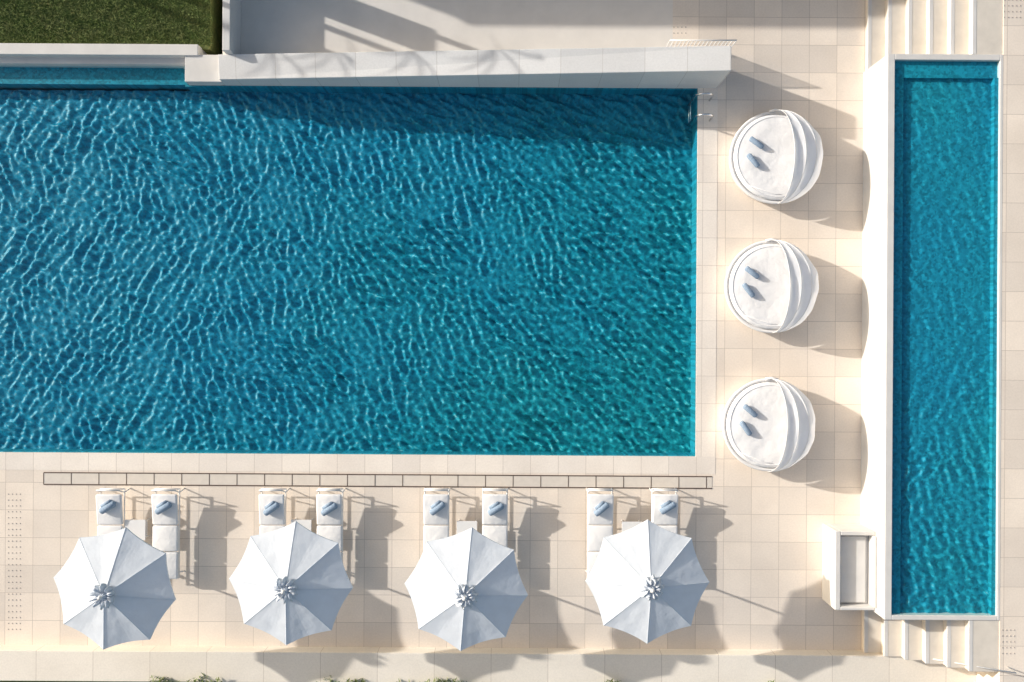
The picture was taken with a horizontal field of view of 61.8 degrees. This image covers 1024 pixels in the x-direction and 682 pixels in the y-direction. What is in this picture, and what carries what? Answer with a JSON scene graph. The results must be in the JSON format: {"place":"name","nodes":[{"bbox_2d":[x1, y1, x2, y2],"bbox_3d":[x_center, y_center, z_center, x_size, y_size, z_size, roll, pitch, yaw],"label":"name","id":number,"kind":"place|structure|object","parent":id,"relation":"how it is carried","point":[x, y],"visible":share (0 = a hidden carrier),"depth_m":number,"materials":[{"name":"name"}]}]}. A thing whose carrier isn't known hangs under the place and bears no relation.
{"place":"outdoors","nodes":[
{"label":"outdoors","id":0,"kind":"place"},
{"bbox_2d":[0,681,133,681],"bbox_3d":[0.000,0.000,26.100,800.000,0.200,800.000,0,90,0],"label":"ground","id":1,"kind":"structure","parent":0,"point":[66,681],"depth_m":26.00,"materials":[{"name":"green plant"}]},
{"bbox_2d":[0,645,975,681],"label":"parapet wall","id":2,"kind":"structure","parent":1,"relation":"on","point":[185,663],"depth_m":22.58,"materials":[{"name":"stone"}]},
{"bbox_2d":[6,674,774,681],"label":"hedge foliage","id":3,"kind":"object","parent":2,"relation":"on","point":[218,679],"visible":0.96,"depth_m":22.49,"materials":[{"name":"green plant"}]},
{"bbox_2d":[860,0,865,649],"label":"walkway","id":4,"kind":"structure","parent":1,"relation":"on","point":[864,71],"depth_m":23.00,"materials":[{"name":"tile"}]},
{"bbox_2d":[862,610,998,671],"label":"stone steps","id":5,"kind":"structure","parent":1,"relation":"on","point":[972,644],"depth_m":22.02,"materials":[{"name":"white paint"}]},
{"bbox_2d":[933,659,1015,673],"bbox_3d":[11.573,8.184,22.042,1.736,1.915,0.032,0,90,0],"label":"handrail","id":6,"kind":"object","parent":5,"relation":"on","point":[982,667],"visible":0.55,"depth_m":21.42,"materials":[{"name":"white metal"}]},
{"bbox_2d":[865,0,1002,70],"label":"stone steps","id":7,"kind":"structure","parent":1,"relation":"on","point":[934,26],"depth_m":22.02,"materials":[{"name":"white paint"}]},
{"bbox_2d":[0,0,222,54],"bbox_3d":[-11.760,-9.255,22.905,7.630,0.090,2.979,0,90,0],"label":"lawn grass","id":8,"kind":"structure","parent":0,"point":[107,23],"depth_m":22.93,"materials":[{"name":"green plant"}]},
{"bbox_2d":[0,0,863,649],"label":"pool deck","id":9,"kind":"structure","parent":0,"point":[754,536],"depth_m":23.00,"materials":[{"name":"tile"}]},
{"bbox_2d":[96,488,130,535],"bbox_3d":[-10.596,5.095,22.660,0.716,0.687,2.396,0,90,0],"label":"sun lounger","id":10,"kind":"object","parent":9,"relation":"on","point":[109,508],"visible":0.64,"depth_m":22.50,"materials":[{"name":"white fabric"}]},
{"bbox_2d":[53,527,175,649],"bbox_3d":[-9.687,6.037,21.525,2.797,2.950,2.798,33,90,0],"label":"patio umbrella","id":11,"kind":"object","parent":9,"relation":"on","point":[114,588],"visible":1,"depth_m":20.70,"materials":[{"name":"fabric"}]},
{"bbox_2d":[125,518,149,539],"bbox_3d":[-9.947,4.991,22.795,0.540,0.410,0.540,0,90,0],"label":"side table","id":12,"kind":"object","parent":9,"relation":"on","point":[138,528],"visible":0.71,"depth_m":22.59,"materials":[{"name":"white metal"}]},
{"bbox_2d":[151,488,184,578],"bbox_3d":[-9.137,5.095,22.660,0.716,0.687,2.396,0,90,0],"label":"sun lounger","id":13,"kind":"object","parent":9,"relation":"on","point":[166,529],"visible":0.84,"depth_m":22.53,"materials":[{"name":"white fabric"}]},
{"bbox_2d":[259,488,289,533],"bbox_3d":[-6.322,5.095,22.660,0.716,0.687,2.396,0,90,0],"label":"sun lounger","id":14,"kind":"object","parent":9,"relation":"on","point":[272,512],"visible":0.59,"depth_m":22.50,"materials":[{"name":"white fabric"}]},
{"bbox_2d":[229,521,352,644],"bbox_3d":[-5.378,5.898,21.525,2.797,2.950,2.797,27,90,0],"label":"patio umbrella","id":15,"kind":"object","parent":9,"relation":"on","point":[291,582],"visible":1,"depth_m":20.68,"materials":[{"name":"fabric"}]},
{"bbox_2d":[291,518,312,530],"bbox_3d":[-5.568,4.991,22.795,0.540,0.410,0.540,0,90,0],"label":"side table","id":16,"kind":"object","parent":9,"relation":"on","point":[307,524],"visible":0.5,"depth_m":22.59,"materials":[{"name":"white metal"}]},
{"bbox_2d":[316,488,345,570],"bbox_3d":[-4.812,5.095,22.660,0.716,0.687,2.396,0,90,0],"label":"sun lounger","id":17,"kind":"object","parent":9,"relation":"on","point":[329,508],"visible":0.71,"depth_m":22.51,"materials":[{"name":"white fabric"}]},
{"bbox_2d":[0,67,697,455],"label":"swimming pool","id":18,"kind":"structure","parent":9,"relation":"in","point":[184,267],"depth_m":23.55,"materials":[{"name":"liquid"}]},
{"bbox_2d":[0,43,207,67],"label":"garden wall","id":19,"kind":"structure","parent":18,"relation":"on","point":[94,55],"depth_m":22.70,"materials":[{"name":"white paint"}]},
{"bbox_2d":[185,55,224,85],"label":"wall cap block","id":20,"kind":"structure","parent":18,"relation":"in","point":[201,69],"depth_m":22.70,"materials":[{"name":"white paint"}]},
{"bbox_2d":[0,452,714,473],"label":"pool coping","id":21,"kind":"object","parent":9,"relation":"on","point":[361,463],"visible":1,"depth_m":22.99,"materials":[{"name":"tile"}]},
{"bbox_2d":[43,472,711,488],"bbox_3d":[-3.610,3.745,22.993,17.956,0.012,0.344,0,90,0],"label":"drain channel","id":22,"kind":"object","parent":9,"relation":"on","point":[362,480],"visible":1,"depth_m":22.99,"materials":[{"name":"stone"}]},
{"bbox_2d":[423,488,450,549],"bbox_3d":[-1.997,5.095,22.660,0.716,0.687,2.396,0,90,0],"label":"sun lounger","id":23,"kind":"object","parent":9,"relation":"on","point":[436,515],"visible":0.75,"depth_m":22.51,"materials":[{"name":"white fabric"}]},
{"bbox_2d":[404,528,527,650],"bbox_3d":[-1.116,6.053,21.525,2.797,2.950,2.798,28,90,0],"label":"patio umbrella","id":24,"kind":"object","parent":9,"relation":"on","point":[465,588],"visible":1,"depth_m":20.70,"materials":[{"name":"fabric"}]},
{"bbox_2d":[457,519,476,533],"bbox_3d":[-1.190,5.025,22.795,0.540,0.410,0.540,0,90,0],"label":"side table","id":25,"kind":"object","parent":9,"relation":"on","point":[462,526],"visible":0.47,"depth_m":22.59,"materials":[{"name":"white metal"}]},
{"bbox_2d":[218,46,730,87],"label":"pool wall","id":26,"kind":"structure","parent":9,"relation":"in","point":[675,67],"depth_m":22.11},
{"bbox_2d":[482,488,508,546],"bbox_3d":[-0.453,5.095,22.660,0.716,0.687,2.396,0,90,0],"label":"sun lounger","id":27,"kind":"object","parent":9,"relation":"on","point":[495,517],"visible":0.66,"depth_m":22.51,"materials":[{"name":"white fabric"}]},
{"bbox_2d":[8,5,1020,653],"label":"tactile paving studs","id":28,"kind":"object","parent":9,"relation":"on","point":[20,499],"visible":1,"depth_m":22.99,"materials":[{"name":"metal"}]},
{"bbox_2d":[585,488,613,576],"bbox_3d":[2.328,5.095,22.659,0.716,0.687,2.396,0,90,0],"label":"sun lounger","id":29,"kind":"object","parent":9,"relation":"on","point":[599,517],"visible":0.77,"depth_m":22.53,"materials":[{"name":"white fabric"}]},
{"bbox_2d":[621,520,641,531],"bbox_3d":[3.172,5.042,22.795,0.540,0.410,0.540,0,90,0],"label":"side table","id":30,"kind":"object","parent":9,"relation":"on","point":[627,525],"visible":0.4,"depth_m":22.59,"materials":[{"name":"white metal"}]},
{"bbox_2d":[585,519,708,643],"bbox_3d":[3.301,5.867,21.525,2.797,2.950,2.798,23,90,0],"label":"patio umbrella","id":31,"kind":"object","parent":9,"relation":"on","point":[647,581],"visible":1,"depth_m":20.70,"materials":[{"name":"fabric"}]},
{"bbox_2d":[649,488,677,533],"bbox_3d":[4.027,5.095,22.660,0.716,0.687,2.396,0,90,0],"label":"sun lounger","id":32,"kind":"object","parent":9,"relation":"on","point":[664,511],"visible":0.48,"depth_m":22.49,"materials":[{"name":"white fabric"}]},
{"bbox_2d":[687,92,713,125],"bbox_3d":[5.065,-6.192,22.912,0.530,1.176,0.596,0,90,0],"label":"pool ladder","id":33,"kind":"object","parent":9,"relation":"attached to","point":[690,120],"visible":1,"depth_m":22.74,"materials":[{"name":"silver metal"}]},
{"bbox_2d":[666,40,736,47],"bbox_3d":[4.917,-7.728,22.490,1.735,1.019,0.039,0,90,0],"label":"metal railing","id":34,"kind":"object","parent":9,"relation":"on","point":[700,42],"visible":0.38,"depth_m":22.09,"materials":[{"name":"grey metal"}]},
{"bbox_2d":[696,88,717,456],"bbox_3d":[5.230,-1.845,22.997,0.530,0.006,9.895,0,90,0],"label":"pool coping","id":35,"kind":"object","parent":9,"relation":"on","point":[706,295],"visible":1,"depth_m":22.99,"materials":[{"name":"beige stone"}]},
{"bbox_2d":[722,377,814,471],"bbox_3d":[6.778,2.188,22.324,2.460,1.353,2.505,2,90,0],"label":"round daybed","id":36,"kind":"object","parent":9,"relation":"on","point":[768,424],"visible":1,"depth_m":22.47,"materials":[{"name":"white fabric"}]},
{"bbox_2d":[724,238,818,332],"bbox_3d":[6.846,-1.459,22.324,2.460,1.353,2.505,-1,90,0],"label":"round daybed","id":37,"kind":"object","parent":9,"relation":"on","point":[771,285],"visible":1,"depth_m":22.47,"materials":[{"name":"white fabric"}]},
{"bbox_2d":[729,109,822,203],"bbox_3d":[6.966,-4.864,22.324,2.460,1.353,2.505,-2,90,0],"label":"round daybed","id":38,"kind":"object","parent":9,"relation":"on","point":[775,156],"visible":1,"depth_m":22.47,"materials":[{"name":"white fabric"}]},
{"bbox_2d":[822,524,876,609],"bbox_3d":[8.842,5.920,22.475,1.033,1.050,2.035,0,90,0],"label":"stone basin","id":39,"kind":"object","parent":9,"relation":"on","point":[849,566],"visible":1,"depth_m":22.25,"materials":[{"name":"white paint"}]},
{"bbox_2d":[861,54,1002,619],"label":"raised pool","id":40,"kind":"structure","parent":9,"relation":"on","point":[931,322],"depth_m":21.71,"materials":[{"name":"blue liquid"}]},
{"bbox_2d":[223,0,672,87],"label":"terrace floor","id":41,"kind":"structure","parent":0,"point":[297,26],"depth_m":23.00,"materials":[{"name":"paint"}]},
{"bbox_2d":[222,0,240,53],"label":"terrace wall","id":42,"kind":"structure","parent":41,"relation":"on","point":[231,33],"depth_m":22.26,"materials":[{"name":"stone"}]},
{"bbox_2d":[976,0,1023,681],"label":"deck","id":43,"kind":"structure","parent":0,"point":[1012,507],"depth_m":21.50,"materials":[{"name":"tile"}]}
]}

